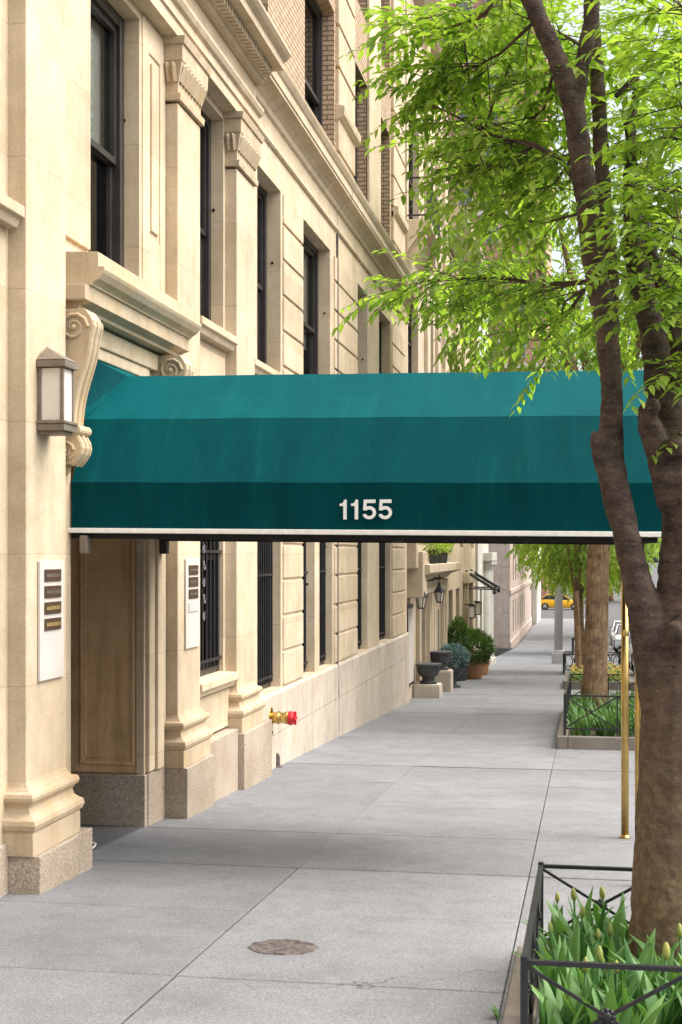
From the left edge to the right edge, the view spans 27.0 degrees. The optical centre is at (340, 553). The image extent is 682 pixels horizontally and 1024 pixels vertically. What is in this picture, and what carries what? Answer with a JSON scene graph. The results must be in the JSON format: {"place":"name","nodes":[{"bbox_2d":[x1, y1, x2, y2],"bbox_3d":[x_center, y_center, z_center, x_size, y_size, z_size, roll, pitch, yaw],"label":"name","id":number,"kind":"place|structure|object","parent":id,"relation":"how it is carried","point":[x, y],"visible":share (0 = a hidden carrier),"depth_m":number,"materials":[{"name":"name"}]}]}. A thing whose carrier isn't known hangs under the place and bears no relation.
{"place":"outdoors","nodes":[
{"label":"outdoors","id":0,"kind":"place"},
{"bbox_2d":[0,618,634,1023],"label":"sidewalk","id":1,"kind":"structure","parent":0,"point":[402,840],"depth_m":9.31,"materials":[{"name":"concrete"}]},
{"bbox_2d":[247,939,317,955],"bbox_3d":[-0.303,2.065,7.456,0.387,0.022,0.385,0,0,10],"label":"utility cover","id":2,"kind":"object","parent":1,"relation":"on","point":[274,947],"visible":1,"depth_m":7.45,"materials":[{"name":"metal"}]},
{"bbox_2d":[413,682,441,697],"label":"stone block","id":3,"kind":"structure","parent":1,"relation":"on","point":[427,690],"depth_m":30.09,"materials":[{"name":"stone"}]},
{"bbox_2d":[415,662,441,683],"bbox_3d":[1.871,2.556,30.381,0.570,0.430,0.570,0,0,10],"label":"urn","id":4,"kind":"object","parent":3,"relation":"on","point":[428,672],"visible":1,"depth_m":30.21,"materials":[{"name":"grey stone"}]},
{"bbox_2d":[435,669,452,691],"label":"stone block","id":5,"kind":"structure","parent":1,"relation":"on","point":[444,678],"depth_m":32.57,"materials":[{"name":"stone"}]},
{"bbox_2d":[430,650,452,669],"bbox_3d":[2.301,2.467,32.884,0.570,0.430,0.570,0,0,10],"label":"urn","id":6,"kind":"object","parent":5,"relation":"on","point":[441,656],"visible":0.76,"depth_m":32.70,"materials":[{"name":"grey stone"}]},
{"bbox_2d":[439,642,471,687],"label":"potted shrub","id":7,"kind":"object","parent":1,"relation":"on","point":[458,666],"visible":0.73,"depth_m":34.48,"materials":[{"name":"blue plant"}]},
{"bbox_2d":[447,614,470,680],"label":"potted shrub","id":8,"kind":"object","parent":1,"relation":"on","point":[461,626],"visible":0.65,"depth_m":38.06,"materials":[{"name":"green plant"}]},
{"bbox_2d":[451,626,495,678],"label":"potted shrub","id":9,"kind":"object","parent":1,"relation":"on","point":[476,666],"visible":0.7,"depth_m":39.26,"materials":[{"name":"green plant"}]},
{"bbox_2d":[502,945,548,1023],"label":"tree pit kerb","id":10,"kind":"object","parent":1,"relation":"on","point":[512,1012],"visible":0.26,"depth_m":6.35,"materials":[{"name":"stone"}]},
{"bbox_2d":[520,861,681,1023],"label":"tree pit fence","id":11,"kind":"object","parent":10,"relation":"on","point":[529,959],"visible":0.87,"depth_m":5.23,"materials":[{"name":"black metal"}]},
{"bbox_2d":[409,0,681,708],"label":"street tree","id":12,"kind":"object","parent":1,"relation":"on","point":[595,678],"visible":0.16,"depth_m":23.93,"materials":[{"name":"green plant"}]},
{"bbox_2d":[552,572,563,663],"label":"street lamp","id":13,"kind":"object","parent":1,"relation":"on","point":[557,654],"visible":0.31,"depth_m":52.55,"materials":[{"name":"grey metal"}]},
{"bbox_2d":[518,544,619,665],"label":"street tree","id":14,"kind":"object","parent":1,"relation":"on","point":[526,548],"visible":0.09,"depth_m":43.88,"materials":[{"name":"green plant"}]},
{"bbox_2d":[529,332,611,671],"bbox_3d":[6.021,-1.221,37.010,3.396,9.292,5.083,0,0,10],"label":"street tree","id":15,"kind":"object","parent":1,"relation":"on","point":[575,567],"visible":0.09,"depth_m":36.75,"materials":[{"name":"green plant"}]},
{"bbox_2d":[522,551,620,613],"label":"street tree","id":16,"kind":"object","parent":1,"relation":"on","point":[568,594],"visible":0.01,"depth_m":90.23,"materials":[{"name":"green plant"}]},
{"bbox_2d":[504,538,659,601],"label":"street tree","id":17,"kind":"object","parent":1,"relation":"on","point":[519,547],"visible":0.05,"depth_m":66.14,"materials":[{"name":"green plant"}]},
{"bbox_2d":[563,651,620,673],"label":"tree pit fence","id":18,"kind":"object","parent":1,"relation":"on","point":[565,662],"visible":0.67,"depth_m":42.47,"materials":[{"name":"black metal"}]},
{"bbox_2d":[557,705,634,750],"bbox_3d":[4.256,2.676,22.276,1.580,0.543,7.450,0,0,10],"label":"tree pit kerb","id":19,"kind":"object","parent":1,"relation":"on","point":[589,742],"visible":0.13,"depth_m":18.67,"materials":[{"name":"stone"}]},
{"bbox_2d":[568,725,618,736],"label":"soil","id":20,"kind":"structure","parent":19,"relation":"in","point":[593,733],"depth_m":19.68,"materials":[{"name":"brown soil"}]},
{"bbox_2d":[567,709,583,735],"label":"tulip clump","id":21,"kind":"object","parent":20,"relation":"on","point":[575,732],"visible":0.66,"depth_m":19.41,"materials":[{"name":"green plant"}]},
{"bbox_2d":[575,709,597,735],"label":"tulip clump","id":22,"kind":"object","parent":20,"relation":"on","point":[583,722],"visible":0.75,"depth_m":19.04,"materials":[{"name":"green plant"}]},
{"bbox_2d":[595,711,615,735],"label":"tulip clump","id":23,"kind":"object","parent":20,"relation":"on","point":[605,732],"visible":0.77,"depth_m":18.96,"materials":[{"name":"green plant"}]},
{"bbox_2d":[563,673,634,736],"bbox_3d":[4.247,2.375,22.252,1.403,1.029,7.133,0,0,10],"label":"tree pit fence","id":24,"kind":"object","parent":19,"relation":"on","point":[566,698],"visible":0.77,"depth_m":18.85,"materials":[{"name":"black metal"}]},
{"bbox_2d":[563,673,634,690],"bbox_3d":[6.598,3.284,36.409,1.700,0.466,5.000,0,0,10],"label":"tree pit kerb","id":25,"kind":"object","parent":1,"relation":"on","point":[575,685],"visible":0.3,"depth_m":34.02,"materials":[{"name":"stone"}]},
{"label":"soil","id":26,"kind":"structure","parent":25,"relation":"in","visible":0},
{"bbox_2d":[570,663,620,681],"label":"yellow flowers","id":27,"kind":"object","parent":26,"relation":"on","point":[573,668],"visible":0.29,"depth_m":35.81,"materials":[{"name":"yellow plant"}]},
{"bbox_2d":[566,666,631,681],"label":"flower foliage","id":28,"kind":"object","parent":26,"relation":"on","point":[579,677],"visible":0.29,"depth_m":34.91,"materials":[{"name":"green plant"}]},
{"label":"soil","id":29,"kind":"structure","parent":1,"relation":"on","visible":0},
{"bbox_2d":[332,0,681,965],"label":"street tree","id":30,"kind":"object","parent":29,"relation":"on","point":[518,160],"visible":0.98,"depth_m":6.63,"materials":[{"name":"green plant"}]},
{"bbox_2d":[520,922,556,972],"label":"tulip","id":31,"kind":"object","parent":29,"relation":"on","point":[554,954],"visible":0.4,"depth_m":6.47,"materials":[{"name":"green plant"}]},
{"bbox_2d":[539,982,547,1023],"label":"tulip","id":32,"kind":"object","parent":29,"relation":"on","point":[541,989],"visible":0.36,"depth_m":5.70,"materials":[{"name":"green plant"}]},
{"bbox_2d":[523,892,569,955],"bbox_3d":[1.043,1.877,7.047,0.208,0.399,0.222,6,-6,-38],"label":"tulip","id":33,"kind":"object","parent":29,"relation":"on","point":[557,899],"visible":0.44,"depth_m":7.05,"materials":[{"name":"green plant"}]},
{"bbox_2d":[510,935,583,981],"bbox_3d":[0.866,1.825,5.915,0.308,0.427,0.173,0,0,-38],"label":"tulip","id":34,"kind":"object","parent":29,"relation":"on","point":[551,971],"visible":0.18,"depth_m":5.92,"materials":[{"name":"green plant"}]},
{"bbox_2d":[541,942,569,998],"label":"tulip","id":35,"kind":"object","parent":29,"relation":"on","point":[561,956],"visible":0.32,"depth_m":5.78,"materials":[{"name":"green plant"}]},
{"bbox_2d":[518,975,601,1023],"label":"tulip","id":36,"kind":"object","parent":29,"relation":"on","point":[536,991],"visible":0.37,"depth_m":5.66,"materials":[{"name":"green plant"}]},
{"bbox_2d":[539,990,585,1023],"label":"tulip","id":37,"kind":"object","parent":29,"relation":"on","point":[562,1012],"visible":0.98,"depth_m":5.39,"materials":[{"name":"green plant"}]},
{"bbox_2d":[538,902,588,946],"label":"tulip","id":38,"kind":"object","parent":29,"relation":"on","point":[560,924],"visible":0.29,"depth_m":6.68,"materials":[{"name":"green plant"}]},
{"bbox_2d":[543,974,589,1023],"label":"tulip","id":39,"kind":"object","parent":29,"relation":"on","point":[553,1006],"visible":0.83,"depth_m":5.40,"materials":[{"name":"green plant"}]},
{"bbox_2d":[542,967,590,1012],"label":"tulip","id":40,"kind":"object","parent":29,"relation":"on","point":[569,985],"visible":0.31,"depth_m":5.55,"materials":[{"name":"green plant"}]},
{"bbox_2d":[540,971,597,1023],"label":"tulip","id":41,"kind":"object","parent":29,"relation":"on","point":[569,1010],"visible":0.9,"depth_m":5.39,"materials":[{"name":"green plant"}]},
{"bbox_2d":[550,906,599,945],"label":"tulip","id":42,"kind":"object","parent":29,"relation":"on","point":[565,922],"visible":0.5,"depth_m":6.67,"materials":[{"name":"green plant"}]},
{"bbox_2d":[548,911,602,973],"bbox_3d":[1.027,1.813,6.241,0.239,0.475,0.107,0,0,-17],"label":"tulip","id":43,"kind":"object","parent":29,"relation":"on","point":[575,948],"visible":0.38,"depth_m":6.24,"materials":[{"name":"green plant"}]},
{"bbox_2d":[568,916,586,972],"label":"tulip","id":44,"kind":"object","parent":29,"relation":"on","point":[583,950],"visible":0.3,"depth_m":6.29,"materials":[{"name":"green plant"}]},
{"bbox_2d":[566,892,606,953],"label":"tulip","id":45,"kind":"object","parent":29,"relation":"on","point":[600,924],"visible":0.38,"depth_m":6.73,"materials":[{"name":"green plant"}]},
{"bbox_2d":[546,888,629,939],"bbox_3d":[1.216,1.832,6.844,0.416,0.473,0.317,-5,0,-3],"label":"tulip","id":46,"kind":"object","parent":29,"relation":"on","point":[553,910],"visible":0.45,"depth_m":6.82,"materials":[{"name":"green plant"}]},
{"bbox_2d":[561,923,615,952],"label":"tulip","id":47,"kind":"object","parent":29,"relation":"on","point":[610,931],"visible":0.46,"depth_m":6.38,"materials":[{"name":"green plant"}]},
{"bbox_2d":[566,956,614,1023],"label":"tulip","id":48,"kind":"object","parent":29,"relation":"on","point":[575,989],"visible":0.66,"depth_m":5.67,"materials":[{"name":"green plant"}]},
{"bbox_2d":[577,945,603,986],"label":"tulip","id":49,"kind":"object","parent":29,"relation":"on","point":[598,955],"visible":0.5,"depth_m":5.79,"materials":[{"name":"green plant"}]},
{"bbox_2d":[567,887,613,932],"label":"tulip","id":50,"kind":"object","parent":29,"relation":"on","point":[588,909],"visible":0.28,"depth_m":6.92,"materials":[{"name":"green plant"}]},
{"bbox_2d":[567,892,625,947],"bbox_3d":[1.287,1.887,7.001,0.303,0.397,0.170,0,0,-11],"label":"tulip","id":51,"kind":"object","parent":29,"relation":"on","point":[623,929],"visible":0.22,"depth_m":7.04,"materials":[{"name":"green plant"}]},
{"bbox_2d":[585,922,608,975],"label":"tulip","id":52,"kind":"object","parent":29,"relation":"on","point":[594,939],"visible":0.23,"depth_m":6.30,"materials":[{"name":"green plant"}]},
{"bbox_2d":[577,886,625,933],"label":"tulip","id":53,"kind":"object","parent":29,"relation":"on","point":[616,919],"visible":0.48,"depth_m":6.83,"materials":[{"name":"green plant"}]},
{"bbox_2d":[569,933,633,976],"bbox_3d":[1.142,1.861,6.235,0.267,0.366,0.149,0,0,-39],"label":"tulip","id":54,"kind":"object","parent":29,"relation":"on","point":[601,945],"visible":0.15,"depth_m":6.23,"materials":[{"name":"green plant"}]},
{"bbox_2d":[578,974,632,1023],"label":"tulip","id":55,"kind":"object","parent":29,"relation":"on","point":[610,1003],"visible":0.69,"depth_m":5.25,"materials":[{"name":"green plant"}]},
{"bbox_2d":[590,969,637,1006],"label":"tulip","id":56,"kind":"object","parent":29,"relation":"on","point":[612,984],"visible":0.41,"depth_m":5.51,"materials":[{"name":"green plant"}]},
{"bbox_2d":[603,938,627,983],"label":"tulip","id":57,"kind":"object","parent":29,"relation":"on","point":[611,955],"visible":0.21,"depth_m":6.08,"materials":[{"name":"green plant"}]},
{"bbox_2d":[594,960,637,1008],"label":"tulip","id":58,"kind":"object","parent":29,"relation":"on","point":[633,981],"visible":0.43,"depth_m":5.69,"materials":[{"name":"green plant"}]},
{"bbox_2d":[607,969,632,1005],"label":"tulip","id":59,"kind":"object","parent":29,"relation":"on","point":[619,993],"visible":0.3,"depth_m":5.57,"materials":[{"name":"green plant"}]},
{"bbox_2d":[597,981,671,1023],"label":"tulip","id":60,"kind":"object","parent":29,"relation":"on","point":[651,1018],"visible":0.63,"depth_m":5.37,"materials":[{"name":"green plant"}]},
{"bbox_2d":[597,972,681,1023],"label":"tulip","id":61,"kind":"object","parent":29,"relation":"on","point":[640,993],"visible":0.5,"depth_m":5.58,"materials":[{"name":"green plant"}]},
{"bbox_2d":[624,936,661,1008],"bbox_3d":[1.252,1.796,5.800,0.092,0.482,0.253,0,0,-28],"label":"tulip","id":62,"kind":"object","parent":29,"relation":"on","point":[629,960],"visible":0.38,"depth_m":5.84,"materials":[{"name":"green plant"}]},
{"bbox_2d":[609,950,676,1001],"bbox_3d":[1.263,1.844,5.932,0.278,0.382,0.159,0,0,5],"label":"tulip","id":63,"kind":"object","parent":29,"relation":"on","point":[668,973],"visible":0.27,"depth_m":5.96,"materials":[{"name":"green plant"}]},
{"bbox_2d":[614,928,681,987],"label":"tulip","id":64,"kind":"object","parent":29,"relation":"on","point":[646,950],"visible":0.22,"depth_m":6.09,"materials":[{"name":"green plant"}]},
{"bbox_2d":[633,993,665,1023],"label":"tulip","id":65,"kind":"object","parent":29,"relation":"on","point":[655,1006],"visible":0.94,"depth_m":5.40,"materials":[{"name":"green plant"}]},
{"bbox_2d":[629,942,681,1023],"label":"tulip","id":66,"kind":"object","parent":29,"relation":"on","point":[662,1018],"visible":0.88,"depth_m":5.53,"materials":[{"name":"green plant"}]},
{"bbox_2d":[630,923,681,991],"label":"tulip","id":67,"kind":"object","parent":29,"relation":"on","point":[678,932],"visible":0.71,"depth_m":6.06,"materials":[{"name":"green plant"}]},
{"bbox_2d":[655,975,681,1023],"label":"tulip","id":68,"kind":"object","parent":29,"relation":"on","point":[677,1019],"visible":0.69,"depth_m":5.58,"materials":[{"name":"green plant"}]},
{"bbox_2d":[448,0,551,597],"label":"brick tower","id":69,"kind":"structure","parent":0,"point":[496,255],"depth_m":159.29,"materials":[{"name":"white paint"}]},
{"bbox_2d":[541,604,620,619],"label":"avenue","id":70,"kind":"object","parent":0,"point":[614,611],"visible":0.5,"depth_m":132.49,"materials":[{"name":"grey asphalt"}]},
{"bbox_2d":[541,594,573,609],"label":"taxi","id":71,"kind":"object","parent":70,"relation":"on","point":[547,602],"visible":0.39,"depth_m":138.66,"materials":[{"name":"yellow metal"}]},
{"bbox_2d":[554,563,657,603],"bbox_3d":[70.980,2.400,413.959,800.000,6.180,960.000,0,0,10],"label":"ground","id":72,"kind":"structure","parent":0,"point":[654,575],"depth_m":330.38,"materials":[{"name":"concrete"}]},
{"bbox_2d":[0,0,421,896],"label":"apartment building","id":73,"kind":"structure","parent":72,"relation":"on","point":[198,188],"depth_m":12.20,"materials":[{"name":"stone"}]},
{"bbox_2d":[0,192,24,228],"bbox_3d":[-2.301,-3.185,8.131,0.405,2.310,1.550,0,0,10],"label":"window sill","id":74,"kind":"structure","parent":73,"relation":"in","point":[11,212],"depth_m":8.70,"materials":[{"name":"beige stone"}]},
{"bbox_2d":[38,561,63,681],"bbox_3d":[-1.886,0.430,9.262,0.030,0.770,0.420,0,0,10],"label":"nameplate board","id":75,"kind":"object","parent":73,"relation":"attached to","point":[50,619],"visible":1,"depth_m":9.23,"materials":[{"name":"white stone"}]},
{"bbox_2d":[37,347,77,435],"bbox_3d":[-1.822,-1.048,9.139,0.195,0.567,0.244,0,0,10],"label":"wall lantern","id":76,"kind":"object","parent":73,"relation":"attached to","point":[56,370],"depth_m":9.05,"materials":[{"name":"glass"}]},
{"bbox_2d":[90,0,123,267],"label":"window","id":77,"kind":"structure","parent":73,"relation":"in","point":[111,155],"depth_m":11.44,"materials":[{"name":"brown metal"}]},
{"bbox_2d":[184,559,199,648],"bbox_3d":[-1.315,0.438,12.593,0.030,0.785,0.440,0,0,10],"label":"nameplate board","id":78,"kind":"object","parent":73,"relation":"attached to","point":[191,603],"visible":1,"depth_m":12.54,"materials":[{"name":"white metal"}]},
{"bbox_2d":[200,110,237,351],"bbox_3d":[-1.347,-3.185,13.608,0.415,2.310,1.350,0,0,10],"label":"window","id":79,"kind":"structure","parent":73,"relation":"in","point":[210,332],"depth_m":14.15,"materials":[{"name":"black glass"}]},
{"bbox_2d":[200,541,239,697],"bbox_3d":[-1.300,0.035,13.631,0.330,2.570,1.410,0,0,10],"label":"window","id":80,"kind":"structure","parent":73,"relation":"in","point":[209,557],"depth_m":13.93,"materials":[{"name":"brown metal"}]},
{"bbox_2d":[257,542,272,688],"bbox_3d":[-0.988,0.155,16.124,0.182,2.810,1.210,0,0,10],"label":"window","id":81,"kind":"structure","parent":73,"relation":"in","point":[264,549],"depth_m":16.45,"materials":[{"name":"brown metal"}]},
{"bbox_2d":[255,183,280,374],"bbox_3d":[-0.964,-3.105,15.962,0.395,2.310,1.660,0,0,10],"label":"window","id":82,"kind":"structure","parent":73,"relation":"in","point":[261,367],"depth_m":16.65,"materials":[{"name":"brown metal"}]},
{"bbox_2d":[269,707,297,734],"bbox_3d":[-0.644,1.880,15.938,0.292,0.310,0.230,0,0,10],"label":"standpipe connection","id":83,"kind":"object","parent":73,"relation":"attached to","point":[286,717],"visible":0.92,"depth_m":15.89,"materials":[{"name":"gold metal"}]},
{"bbox_2d":[302,542,307,671],"bbox_3d":[-0.598,0.155,18.401,0.182,2.810,0.850,0,0,10],"label":"window","id":84,"kind":"structure","parent":73,"relation":"in","point":[305,662],"depth_m":18.68,"materials":[{"name":"brown metal"}]},
{"bbox_2d":[302,234,317,373],"bbox_3d":[-0.565,-3.180,18.984,0.160,2.160,2.010,0,0,10],"label":"window","id":85,"kind":"structure","parent":73,"relation":"in","point":[311,327],"depth_m":19.89,"materials":[{"name":"black glass"}]},
{"bbox_2d":[305,0,322,127],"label":"window","id":86,"kind":"structure","parent":73,"relation":"in","point":[315,94],"depth_m":20.67,"materials":[{"name":"black glass"}]},
{"bbox_2d":[319,542,325,665],"bbox_3d":[-0.383,0.155,19.652,0.182,2.810,0.990,0,0,10],"label":"window","id":87,"kind":"structure","parent":73,"relation":"in","point":[322,545],"depth_m":19.87,"materials":[{"name":"brown metal"}]},
{"bbox_2d":[353,85,356,183],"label":"window","id":88,"kind":"structure","parent":73,"relation":"in","point":[355,177],"depth_m":23.83,"materials":[{"name":"glass"}]},
{"bbox_2d":[357,543,361,648],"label":"window","id":89,"kind":"structure","parent":73,"relation":"in","point":[359,544],"depth_m":23.20,"materials":[{"name":"metal"}]},
{"bbox_2d":[68,361,661,838],"bbox_3d":[0.263,0.405,10.552,4.072,3.690,2.185,0,0,10],"label":"entrance canopy","id":90,"kind":"object","parent":73,"relation":"attached to","point":[422,457],"visible":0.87,"depth_m":9.67,"materials":[{"name":"teal fabric"}]},
{"bbox_2d":[379,321,381,372],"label":"window","id":91,"kind":"structure","parent":73,"relation":"in","point":[380,324],"depth_m":26.11,"materials":[{"name":"brown metal"}]},
{"bbox_2d":[379,543,385,639],"bbox_3d":[0.610,0.155,25.448,0.182,2.810,1.490,0,0,10],"label":"window","id":92,"kind":"structure","parent":73,"relation":"in","point":[382,566],"depth_m":25.73,"materials":[{"name":"brown metal"}]},
{"bbox_2d":[407,0,460,698],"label":"townhouse","id":93,"kind":"structure","parent":72,"relation":"on","point":[430,618],"depth_m":31.37,"materials":[{"name":"beige stone"}]},
{"bbox_2d":[408,305,411,372],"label":"window","id":94,"kind":"structure","parent":93,"relation":"in","point":[410,324],"depth_m":31.07,"materials":[{"name":"black glass"}]},
{"bbox_2d":[407,604,413,685],"bbox_3d":[1.425,1.885,29.433,0.055,1.670,1.000,0,0,10],"label":"pilaster","id":95,"kind":"object","parent":93,"relation":"attached to","point":[410,619],"visible":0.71,"depth_m":29.50,"materials":[{"name":"beige stone"}]},
{"bbox_2d":[409,121,412,218],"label":"window","id":96,"kind":"structure","parent":93,"relation":"in","point":[411,145],"depth_m":31.27,"materials":[{"name":"black glass"}]},
{"bbox_2d":[422,543,444,563],"bbox_3d":[2.000,-0.138,30.802,0.545,0.706,0.729,0,0,10],"label":"balcony pot","id":97,"kind":"object","parent":93,"relation":"on","point":[432,552],"visible":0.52,"depth_m":30.73,"materials":[{"name":"green plant"}]},
{"bbox_2d":[427,574,444,602],"bbox_3d":[2.196,0.770,32.851,0.424,0.720,0.234,0,0,10],"label":"hanging lantern","id":98,"kind":"object","parent":93,"relation":"attached to","point":[439,591],"visible":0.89,"depth_m":32.79,"materials":[{"name":"black metal"}]},
{"bbox_2d":[445,205,491,662],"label":"townhouse","id":99,"kind":"structure","parent":72,"relation":"on","point":[460,594],"depth_m":41.83,"materials":[{"name":"stone"}]},
{"bbox_2d":[465,569,499,593],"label":"awning frame","id":100,"kind":"object","parent":99,"relation":"attached to","point":[495,588],"visible":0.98,"depth_m":43.13,"materials":[{"name":"grey metal"}]},
{"bbox_2d":[475,315,496,664],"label":"townhouse","id":101,"kind":"structure","parent":72,"relation":"on","point":[485,561],"depth_m":50.62,"materials":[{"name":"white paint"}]},
{"bbox_2d":[488,544,531,648],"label":"stone building","id":102,"kind":"structure","parent":72,"relation":"on","point":[512,613],"depth_m":76.73,"materials":[{"name":"beige stone"}]},
{"bbox_2d":[531,547,540,625],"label":"stone building","id":103,"kind":"structure","parent":72,"relation":"on","point":[536,606],"depth_m":107.20,"materials":[{"name":"beige stone"}]},
{"bbox_2d":[609,538,660,600],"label":"street tree","id":104,"kind":"object","parent":72,"relation":"on","point":[654,554],"visible":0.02,"depth_m":160.30,"materials":[{"name":"green plant"}]},
{"bbox_2d":[608,593,620,657],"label":"road","id":105,"kind":"structure","parent":0,"point":[617,599],"depth_m":156.64,"materials":[{"name":"grey asphalt"}]},
{"bbox_2d":[612,624,620,651],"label":"parked car","id":106,"kind":"object","parent":105,"relation":"on","point":[616,644],"visible":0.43,"depth_m":73.61,"materials":[{"name":"white paint"}]},
{"bbox_2d":[552,0,681,562],"label":"sky","id":107,"kind":"structure","parent":0,"point":[556,255],"materials":[{"name":"white"}]},
{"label":"entrance floor","id":108,"kind":"structure","parent":0,"visible":0},
{"bbox_2d":[80,824,141,851],"bbox_3d":[-2.429,2.202,10.862,1.340,0.106,1.710,0,0,10],"label":"doormat","id":109,"kind":"object","parent":108,"relation":"on","point":[103,835],"visible":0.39,"depth_m":11.25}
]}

